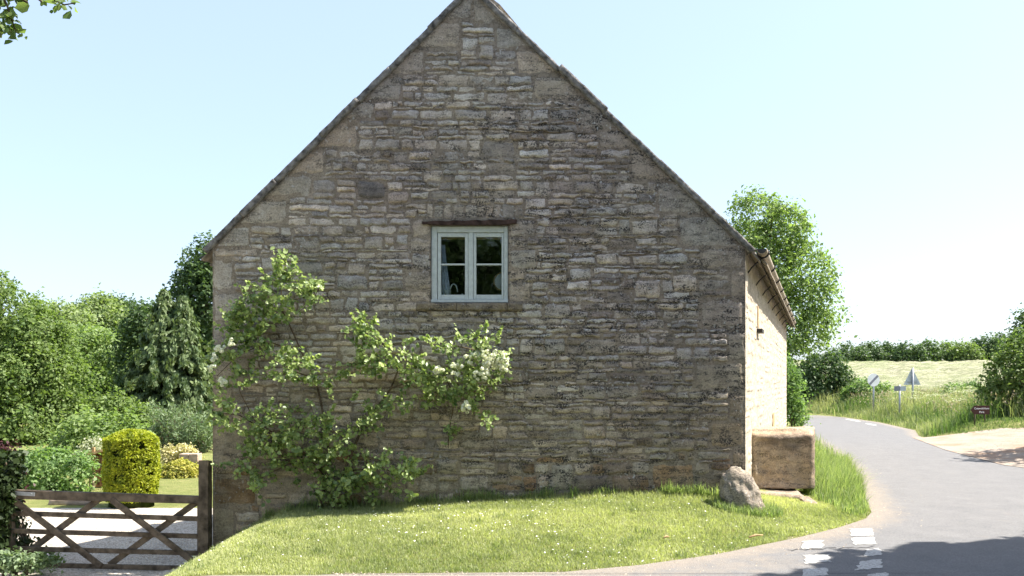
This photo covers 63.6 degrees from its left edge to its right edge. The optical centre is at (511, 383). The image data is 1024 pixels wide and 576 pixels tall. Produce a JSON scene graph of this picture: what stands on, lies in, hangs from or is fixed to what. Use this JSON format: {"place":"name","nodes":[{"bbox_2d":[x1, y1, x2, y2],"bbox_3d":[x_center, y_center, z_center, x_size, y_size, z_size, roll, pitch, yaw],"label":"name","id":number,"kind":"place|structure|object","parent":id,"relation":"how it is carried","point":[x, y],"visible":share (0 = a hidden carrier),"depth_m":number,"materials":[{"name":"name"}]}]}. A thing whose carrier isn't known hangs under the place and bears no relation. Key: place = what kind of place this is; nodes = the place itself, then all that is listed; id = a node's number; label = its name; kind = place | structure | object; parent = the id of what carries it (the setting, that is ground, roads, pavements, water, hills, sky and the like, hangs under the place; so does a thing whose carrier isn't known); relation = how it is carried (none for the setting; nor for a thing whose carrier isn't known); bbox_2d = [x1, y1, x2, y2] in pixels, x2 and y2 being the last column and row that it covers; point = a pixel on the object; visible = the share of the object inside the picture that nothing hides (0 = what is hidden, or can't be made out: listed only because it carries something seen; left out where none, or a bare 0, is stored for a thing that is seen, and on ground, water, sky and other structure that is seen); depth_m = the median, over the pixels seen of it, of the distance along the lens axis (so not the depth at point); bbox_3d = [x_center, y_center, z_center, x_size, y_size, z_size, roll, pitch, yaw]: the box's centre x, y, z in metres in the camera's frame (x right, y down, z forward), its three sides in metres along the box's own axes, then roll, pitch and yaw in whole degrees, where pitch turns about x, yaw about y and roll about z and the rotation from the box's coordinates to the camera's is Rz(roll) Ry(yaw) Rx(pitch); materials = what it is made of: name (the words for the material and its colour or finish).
{"place":"outdoors","nodes":[
{"label":"outdoors","id":0,"kind":"place"},
{"bbox_2d":[0,0,1023,359],"label":"sky","id":1,"kind":"structure","parent":0,"point":[130,130],"materials":[{"name":"blue"}]},
{"bbox_2d":[6,400,1023,575],"bbox_3d":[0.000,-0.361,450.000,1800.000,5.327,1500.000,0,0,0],"label":"ground","id":2,"kind":"structure","parent":0,"point":[184,486],"depth_m":8.93,"materials":[{"name":"green plant"}]},
{"bbox_2d":[0,439,35,502],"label":"purple shrub","id":3,"kind":"object","parent":2,"relation":"on","point":[5,447],"visible":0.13,"depth_m":11.29,"materials":[{"name":"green plant"}]},
{"bbox_2d":[16,510,40,553],"bbox_3d":[-6.335,1.954,10.630,0.788,0.788,0.618,0,0,0],"label":"flowering plant","id":4,"kind":"object","parent":2,"relation":"on","point":[25,539],"visible":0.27,"depth_m":10.58,"materials":[{"name":"white plant"}]},
{"bbox_2d":[0,545,63,575],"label":"plant","id":5,"kind":"object","parent":2,"relation":"on","point":[17,562],"visible":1,"depth_m":9.70,"materials":[{"name":"green plant"}]},
{"bbox_2d":[29,545,65,562],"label":"plant","id":6,"kind":"object","parent":2,"relation":"on","point":[57,557],"visible":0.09,"depth_m":10.40,"materials":[{"name":"green plant"}]},
{"bbox_2d":[0,269,106,446],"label":"broadleaf tree","id":7,"kind":"object","parent":2,"relation":"on","point":[27,340],"visible":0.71,"depth_m":32.02,"materials":[{"name":"green plant"}]},
{"bbox_2d":[18,438,102,491],"bbox_3d":[-9.786,1.793,17.453,2.364,1.304,1.799,0,0,0],"label":"leafy shrub","id":8,"kind":"object","parent":2,"relation":"on","point":[48,467],"visible":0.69,"depth_m":17.25,"materials":[{"name":"green plant"}]},
{"bbox_2d":[11,286,110,407],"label":"broadleaf tree","id":9,"kind":"object","parent":2,"relation":"on","point":[71,312],"visible":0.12,"depth_m":57.44,"materials":[{"name":"green plant"}]},
{"bbox_2d":[48,500,101,504],"bbox_3d":[-8.426,2.230,16.053,0.821,0.178,0.712,0,0,0],"label":"stone edging","id":10,"kind":"object","parent":2,"relation":"on","point":[61,502],"visible":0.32,"depth_m":15.70,"materials":[{"name":"grey stone"}]},
{"bbox_2d":[69,433,105,470],"bbox_3d":[-11.109,1.836,21.979,1.594,1.042,1.239,0,0,-19],"label":"flowering shrub","id":11,"kind":"object","parent":2,"relation":"on","point":[90,445],"visible":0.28,"depth_m":21.80,"materials":[{"name":"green plant"}]},
{"bbox_2d":[51,321,129,410],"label":"broadleaf tree","id":12,"kind":"object","parent":2,"relation":"on","point":[97,339],"visible":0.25,"depth_m":50.90,"materials":[{"name":"green plant"}]},
{"bbox_2d":[89,473,94,486],"bbox_3d":[-9.148,2.121,18.000,0.090,0.338,0.090,0,0,0],"label":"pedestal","id":13,"kind":"object","parent":2,"relation":"on","point":[93,484],"visible":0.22,"depth_m":17.95,"materials":[{"name":"stone"}]},
{"bbox_2d":[36,401,159,465],"bbox_3d":[-12.085,1.452,23.946,3.480,1.907,2.518,0,0,0],"label":"leafy shrub","id":14,"kind":"object","parent":2,"relation":"on","point":[78,425],"visible":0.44,"depth_m":23.71,"materials":[{"name":"green plant"}]},
{"bbox_2d":[95,452,102,486],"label":"brick pier","id":15,"kind":"structure","parent":2,"relation":"on","point":[98,470],"depth_m":18.30,"materials":[{"name":"brown brick"}]},
{"bbox_2d":[86,447,102,472],"bbox_3d":[-9.061,1.734,18.300,0.453,0.714,0.600,0,0,0],"label":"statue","id":16,"kind":"object","parent":15,"relation":"on","point":[93,452],"visible":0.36,"depth_m":18.18,"materials":[{"name":"beige stone"}]},
{"bbox_2d":[72,282,138,368],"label":"broadleaf tree","id":17,"kind":"object","parent":2,"relation":"on","point":[104,306],"visible":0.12,"depth_m":65.11,"materials":[{"name":"green plant"}]},
{"bbox_2d":[0,508,212,575],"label":"drive","id":18,"kind":"structure","parent":2,"relation":"on","point":[103,524],"depth_m":12.04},
{"bbox_2d":[70,290,153,327],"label":"broadleaf tree","id":19,"kind":"object","parent":2,"relation":"on","point":[125,301],"visible":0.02,"depth_m":77.42,"materials":[{"name":"green plant"}]},
{"bbox_2d":[80,386,162,433],"bbox_3d":[-17.014,1.205,36.048,4.516,2.276,3.297,0,0,0],"label":"shrub","id":20,"kind":"object","parent":2,"relation":"on","point":[110,403],"visible":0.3,"depth_m":35.69,"materials":[{"name":"green plant"}]},
{"bbox_2d":[94,295,157,402],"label":"broadleaf tree","id":21,"kind":"object","parent":2,"relation":"on","point":[132,330],"visible":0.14,"depth_m":46.05,"materials":[{"name":"green plant"}]},
{"bbox_2d":[101,428,161,508],"bbox_3d":[-7.129,1.581,15.495,1.035,1.518,1.031,0,0,0],"label":"topiary yew","id":22,"kind":"object","parent":2,"relation":"on","point":[131,462],"visible":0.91,"depth_m":15.15,"materials":[{"name":"plant"}]},
{"bbox_2d":[107,287,212,428],"bbox_3d":[-16.725,-0.928,39.839,6.134,7.503,5.499,0,0,0],"label":"cypress","id":23,"kind":"object","parent":2,"relation":"on","point":[166,364],"visible":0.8,"depth_m":39.20,"materials":[{"name":"green plant"}]},
{"bbox_2d":[143,398,212,452],"bbox_3d":[-11.230,1.508,28.044,3.846,2.123,2.516,0,0,17],"label":"willowy shrub","id":24,"kind":"object","parent":2,"relation":"on","point":[199,434],"visible":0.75,"depth_m":27.62,"materials":[{"name":"green plant"}]},
{"bbox_2d":[160,457,198,478],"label":"golden shrub","id":25,"kind":"object","parent":2,"relation":"on","point":[190,469],"visible":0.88,"depth_m":20.28,"materials":[{"name":"yellow plant"}]},
{"bbox_2d":[160,442,204,465],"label":"flowering shrub","id":26,"kind":"object","parent":2,"relation":"on","point":[171,453],"visible":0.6,"depth_m":22.32,"materials":[{"name":"yellow plant"}]},
{"bbox_2d":[155,230,214,387],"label":"broadleaf tree","id":27,"kind":"object","parent":2,"relation":"on","point":[196,275],"visible":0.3,"depth_m":42.87,"materials":[{"name":"green plant"}]},
{"bbox_2d":[177,453,201,470],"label":"garden wall","id":28,"kind":"structure","parent":2,"relation":"on","point":[194,457],"depth_m":21.80,"materials":[{"name":"stone"}]},
{"bbox_2d":[198,460,211,556],"bbox_3d":[-3.746,1.664,10.094,0.129,1.480,0.159,0,0,0],"label":"gate post","id":29,"kind":"object","parent":2,"relation":"on","point":[205,508],"visible":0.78,"depth_m":10.02,"materials":[{"name":"brown wood"}]},
{"bbox_2d":[197,246,513,512],"bbox_3d":[-1.885,0.053,9.865,3.838,3.425,0.900,0,0,0],"label":"climbing rose","id":30,"kind":"object","parent":2,"relation":"on","point":[481,348],"visible":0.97,"depth_m":9.91,"materials":[{"name":"green plant"}]},
{"bbox_2d":[201,0,796,545],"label":"stone barn","id":31,"kind":"structure","parent":2,"relation":"on","point":[639,310],"depth_m":10.30,"materials":[{"name":"stone"}]},
{"bbox_2d":[441,245,449,294],"bbox_3d":[-0.837,-1.441,10.465,0.131,0.648,0.044,0,0,0],"label":"curtain","id":32,"kind":"object","parent":31,"relation":"hanging from","point":[444,279],"visible":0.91,"depth_m":10.47,"materials":[{"name":"grey fabric"}]},
{"bbox_2d":[444,283,462,294],"bbox_3d":[-0.739,-1.196,10.470,0.247,0.159,0.090,0,0,0],"label":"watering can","id":33,"kind":"object","parent":31,"relation":"on","point":[447,291],"visible":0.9,"depth_m":10.45,"materials":[{"name":"grey metal"}]},
{"bbox_2d":[416,219,522,310],"bbox_3d":[-0.529,-1.477,10.480,1.330,1.137,0.480,0,0,0],"label":"window","id":34,"kind":"structure","parent":31,"relation":"in","point":[439,302],"depth_m":10.33,"materials":[{"name":"white paint"}]},
{"bbox_2d":[493,272,501,290],"bbox_3d":[-0.115,-1.266,10.470,0.246,0.307,0.016,0,0,0],"label":"plate","id":35,"kind":"object","parent":31,"relation":"on","point":[497,281],"visible":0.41,"depth_m":10.46,"materials":[{"name":"white ceramic"}]},
{"bbox_2d":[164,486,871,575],"bbox_3d":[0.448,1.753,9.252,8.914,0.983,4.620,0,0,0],"label":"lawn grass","id":36,"kind":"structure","parent":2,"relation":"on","point":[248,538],"depth_m":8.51,"materials":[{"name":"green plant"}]},
{"bbox_2d":[183,495,807,564],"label":"daisies","id":37,"kind":"object","parent":36,"relation":"on","point":[492,530],"visible":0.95,"depth_m":8.60,"materials":[{"name":"white plant"}]},
{"bbox_2d":[260,479,783,520],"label":"grass tufts","id":38,"kind":"object","parent":2,"relation":"on","point":[770,510],"visible":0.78,"depth_m":10.19,"materials":[{"name":"green plant"}]},
{"bbox_2d":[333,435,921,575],"bbox_3d":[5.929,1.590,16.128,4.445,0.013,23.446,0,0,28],"label":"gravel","id":39,"kind":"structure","parent":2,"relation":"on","point":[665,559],"depth_m":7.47,"materials":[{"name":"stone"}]},
{"bbox_2d":[719,466,764,510],"bbox_3d":[2.775,1.355,9.938,0.544,0.734,0.436,0,0,0],"label":"guard stone","id":40,"kind":"object","parent":2,"relation":"on","point":[738,486],"visible":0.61,"depth_m":9.79,"materials":[{"name":"grey stone"}]},
{"bbox_2d":[749,534,762,537],"bbox_3d":[2.486,1.546,8.439,0.200,0.032,0.029,0,0,-32],"label":"stick","id":41,"kind":"object","parent":2,"relation":"on","point":[753,535],"visible":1,"depth_m":8.43,"materials":[{"name":"brown wood"}]},
{"bbox_2d":[760,488,803,498],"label":"stone slab","id":42,"kind":"structure","parent":2,"relation":"on","point":[790,492],"depth_m":10.98,"materials":[{"name":"beige stone"}]},
{"bbox_2d":[752,426,814,488],"bbox_3d":[3.786,1.017,11.532,1.102,0.836,0.664,0,0,0],"label":"stone block","id":43,"kind":"object","parent":42,"relation":"on","point":[783,457],"depth_m":11.25,"materials":[{"name":"brown stone"}]},
{"bbox_2d":[723,184,857,367],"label":"ash tree","id":44,"kind":"object","parent":2,"relation":"on","point":[762,233],"visible":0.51,"depth_m":48.85,"materials":[{"name":"green plant"}]},
{"bbox_2d":[786,352,820,426],"bbox_3d":[9.017,0.297,26.517,1.683,2.699,1.543,0,0,0],"label":"leafy shrub","id":45,"kind":"object","parent":2,"relation":"on","point":[793,391],"visible":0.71,"depth_m":26.32,"materials":[{"name":"green plant"}]},
{"bbox_2d":[799,496,816,503],"bbox_3d":[3.865,1.573,10.801,0.231,0.181,0.411,0,0,0],"label":"stone","id":46,"kind":"object","parent":2,"relation":"on","point":[807,499],"visible":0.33,"depth_m":10.75,"materials":[{"name":"beige stone"}]},
{"bbox_2d":[789,345,862,399],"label":"dark shrub","id":47,"kind":"object","parent":2,"relation":"on","point":[836,375],"visible":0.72,"depth_m":44.62,"materials":[{"name":"green plant"}]},
{"bbox_2d":[790,424,875,515],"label":"long grass","id":48,"kind":"structure","parent":2,"relation":"on","point":[837,477],"depth_m":11.73,"materials":[{"name":"green plant"}]},
{"bbox_2d":[830,340,873,361],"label":"hedge bush","id":49,"kind":"object","parent":2,"relation":"on","point":[857,353],"visible":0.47,"depth_m":99.14,"materials":[{"name":"green plant"}]},
{"bbox_2d":[836,375,897,402],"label":"shrub","id":50,"kind":"object","parent":2,"relation":"on","point":[854,389],"visible":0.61,"depth_m":42.85,"materials":[{"name":"green plant"}]},
{"bbox_2d":[849,338,891,361],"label":"hedge bush","id":51,"kind":"object","parent":2,"relation":"on","point":[879,355],"visible":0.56,"depth_m":100.65,"materials":[{"name":"green plant"}]},
{"bbox_2d":[868,373,879,413],"bbox_3d":[16.622,0.569,38.033,0.600,2.105,0.101,0,0,-9],"label":"road sign","id":52,"kind":"object","parent":2,"relation":"on","point":[873,379],"visible":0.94,"depth_m":38.00,"materials":[{"name":"metal"}]},
{"bbox_2d":[870,338,901,360],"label":"hedge bush","id":53,"kind":"object","parent":2,"relation":"on","point":[887,346],"visible":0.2,"depth_m":102.32,"materials":[{"name":"green plant"}]},
{"bbox_2d":[894,385,905,414],"bbox_3d":[15.939,0.855,33.987,0.477,1.638,0.093,0,0,0],"label":"finger post","id":54,"kind":"object","parent":2,"relation":"on","point":[899,388],"visible":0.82,"depth_m":33.95,"materials":[{"name":"metal"}]},
{"bbox_2d":[796,381,1023,436],"bbox_3d":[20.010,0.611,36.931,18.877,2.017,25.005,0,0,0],"label":"verge grass","id":55,"kind":"structure","parent":2,"relation":"on","point":[938,421],"depth_m":31.73,"materials":[{"name":"green plant"}]},
{"bbox_2d":[888,386,976,402],"bbox_3d":[17.776,0.367,31.944,4.446,0.653,10.925,0,0,12],"label":"cow parsley","id":56,"kind":"object","parent":55,"relation":"on","point":[963,390],"visible":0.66,"depth_m":31.51,"materials":[{"name":"plant"}]},
{"bbox_2d":[884,339,935,361],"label":"hedge bush","id":57,"kind":"object","parent":2,"relation":"on","point":[905,354],"visible":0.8,"depth_m":99.13,"materials":[{"name":"green plant"}]},
{"bbox_2d":[904,368,920,402],"bbox_3d":[17.460,0.305,36.018,0.750,2.019,0.115,0,0,0],"label":"road sign","id":58,"kind":"object","parent":2,"relation":"on","point":[912,379],"visible":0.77,"depth_m":36.06,"materials":[{"name":"metal"}]},
{"bbox_2d":[912,338,952,361],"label":"hedge bush","id":59,"kind":"object","parent":2,"relation":"on","point":[940,355],"visible":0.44,"depth_m":100.46,"materials":[{"name":"green plant"}]},
{"bbox_2d":[848,387,1020,414],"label":"seed heads","id":60,"kind":"object","parent":2,"relation":"on","point":[935,398],"visible":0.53,"depth_m":30.79,"materials":[{"name":"beige plant"}]},
{"bbox_2d":[932,340,962,360],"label":"hedge bush","id":61,"kind":"object","parent":2,"relation":"on","point":[947,346],"visible":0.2,"depth_m":102.52,"materials":[{"name":"green plant"}]},
{"bbox_2d":[935,378,981,399],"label":"shrub","id":62,"kind":"object","parent":2,"relation":"on","point":[973,383],"visible":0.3,"depth_m":37.83,"materials":[{"name":"green plant"}]},
{"bbox_2d":[945,337,989,361],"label":"hedge bush","id":63,"kind":"object","parent":2,"relation":"on","point":[958,352],"visible":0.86,"depth_m":99.13,"materials":[{"name":"green plant"}]},
{"bbox_2d":[912,427,1023,466],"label":"lane","id":64,"kind":"structure","parent":2,"relation":"on","point":[1003,446],"depth_m":20.89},
{"bbox_2d":[971,406,989,424],"bbox_3d":[14.277,1.007,25.234,0.573,0.697,0.076,0,0,0],"label":"direction sign","id":65,"kind":"object","parent":2,"relation":"on","point":[984,410],"visible":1,"depth_m":25.20,"materials":[{"name":"brown wood"}]},
{"bbox_2d":[967,331,1003,359],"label":"hedge bush","id":66,"kind":"object","parent":2,"relation":"on","point":[987,346],"visible":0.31,"depth_m":100.40,"materials":[{"name":"green plant"}]},
{"bbox_2d":[963,324,1023,417],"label":"hazel bush","id":67,"kind":"object","parent":2,"relation":"on","point":[1010,352],"visible":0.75,"depth_m":26.57,"materials":[{"name":"green plant"}]},
{"bbox_2d":[990,328,1016,345],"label":"hedge bush","id":68,"kind":"object","parent":2,"relation":"on","point":[1000,335],"visible":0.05,"depth_m":102.43,"materials":[{"name":"green plant"}]},
{"bbox_2d":[1005,302,1023,370],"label":"thorn tree","id":69,"kind":"object","parent":2,"relation":"on","point":[1020,317],"visible":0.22,"depth_m":43.99,"materials":[{"name":"green plant"}]},
{"bbox_3d":[-6.275,-1.833,5.418,4.054,7.395,3.127,0,0,0],"label":"overhanging tree","id":70,"kind":"object","parent":2,"relation":"on","visible":0},
{"bbox_2d":[0,0,79,43],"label":"leafy branch","id":71,"kind":"object","parent":70,"relation":"attached to","point":[8,15],"visible":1,"depth_m":5.97,"materials":[{"name":"green plant"}]},
{"bbox_2d":[207,417,1023,575],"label":"road","id":72,"kind":"structure","parent":0,"point":[968,511],"depth_m":9.26,"materials":[{"name":"grey asphalt"}]},
{"bbox_2d":[801,540,823,548],"bbox_3d":[2.987,1.591,8.202,0.220,0.001,0.551,0,0,21],"label":"road marking","id":73,"kind":"object","parent":72,"relation":"on","point":[812,544],"visible":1,"depth_m":8.20,"materials":[{"name":"white paint"}]},
{"bbox_2d":[802,568,827,575],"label":"road marking","id":74,"kind":"object","parent":72,"relation":"on","point":[815,572],"visible":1,"depth_m":7.00,"materials":[{"name":"white paint"}]},
{"bbox_2d":[804,554,831,563],"bbox_3d":[2.779,1.591,7.523,0.250,0.001,0.525,0,0,18],"label":"road marking","id":75,"kind":"object","parent":72,"relation":"on","point":[816,558],"visible":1,"depth_m":7.54,"materials":[{"name":"white paint"}]},
{"bbox_2d":[791,545,873,550],"bbox_3d":[3.117,1.593,8.018,0.942,0.001,0.088,0,0,-11],"label":"road crack","id":76,"kind":"object","parent":72,"relation":"on","point":[832,547],"visible":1,"depth_m":8.05,"materials":[{"name":"grey asphalt"}]},
{"bbox_2d":[850,528,873,535],"bbox_3d":[3.763,1.591,8.896,0.251,0.001,0.580,0,0,21],"label":"road marking","id":77,"kind":"object","parent":72,"relation":"on","point":[861,532],"visible":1,"depth_m":8.86,"materials":[{"name":"white paint"}]},
{"bbox_2d":[851,537,875,544],"bbox_3d":[3.574,1.591,8.395,0.242,0.001,0.547,0,0,20],"label":"road marking","id":78,"kind":"object","parent":72,"relation":"on","point":[864,540],"visible":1,"depth_m":8.40,"materials":[{"name":"white paint"}]},
{"bbox_2d":[855,559,882,569],"bbox_3d":[3.151,1.591,7.279,0.212,0.001,0.601,0,0,26],"label":"road marking","id":79,"kind":"object","parent":72,"relation":"on","point":[873,563],"visible":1,"depth_m":7.29,"materials":[{"name":"white paint"}]},
{"bbox_2d":[864,548,881,555],"bbox_3d":[3.423,1.591,7.825,0.164,0.001,0.508,0,0,26],"label":"road marking","id":80,"kind":"object","parent":72,"relation":"on","point":[873,552],"visible":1,"depth_m":7.80,"materials":[{"name":"white paint"}]},
{"bbox_2d":[868,572,888,575],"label":"road marking","id":81,"kind":"object","parent":72,"relation":"on","point":[882,574],"visible":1,"depth_m":6.90,"materials":[{"name":"white paint"}]},
{"bbox_2d":[788,415,835,417],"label":"road","id":82,"kind":"structure","parent":0,"point":[816,416],"depth_m":40.48,"materials":[{"name":"grey asphalt"}]},
{"bbox_2d":[789,359,1015,391],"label":"field","id":83,"kind":"structure","parent":0,"point":[928,374],"depth_m":73.03,"materials":[{"name":"beige plant"}]},
{"bbox_3d":[-6.232,1.713,10.099,0.132,1.373,0.166,0,0,0],"label":"gate post","id":84,"kind":"object","parent":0,"visible":0},
{"bbox_2d":[0,449,28,571],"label":"ivy","id":85,"kind":"object","parent":84,"relation":"attached to","point":[13,467],"visible":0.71,"depth_m":10.01,"materials":[{"name":"green plant"}]},
{"bbox_2d":[6,489,198,569],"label":"wooden gate","id":86,"kind":"structure","parent":84,"relation":"attached to","point":[50,531],"depth_m":10.09,"materials":[{"name":"brown wood"}]}
]}

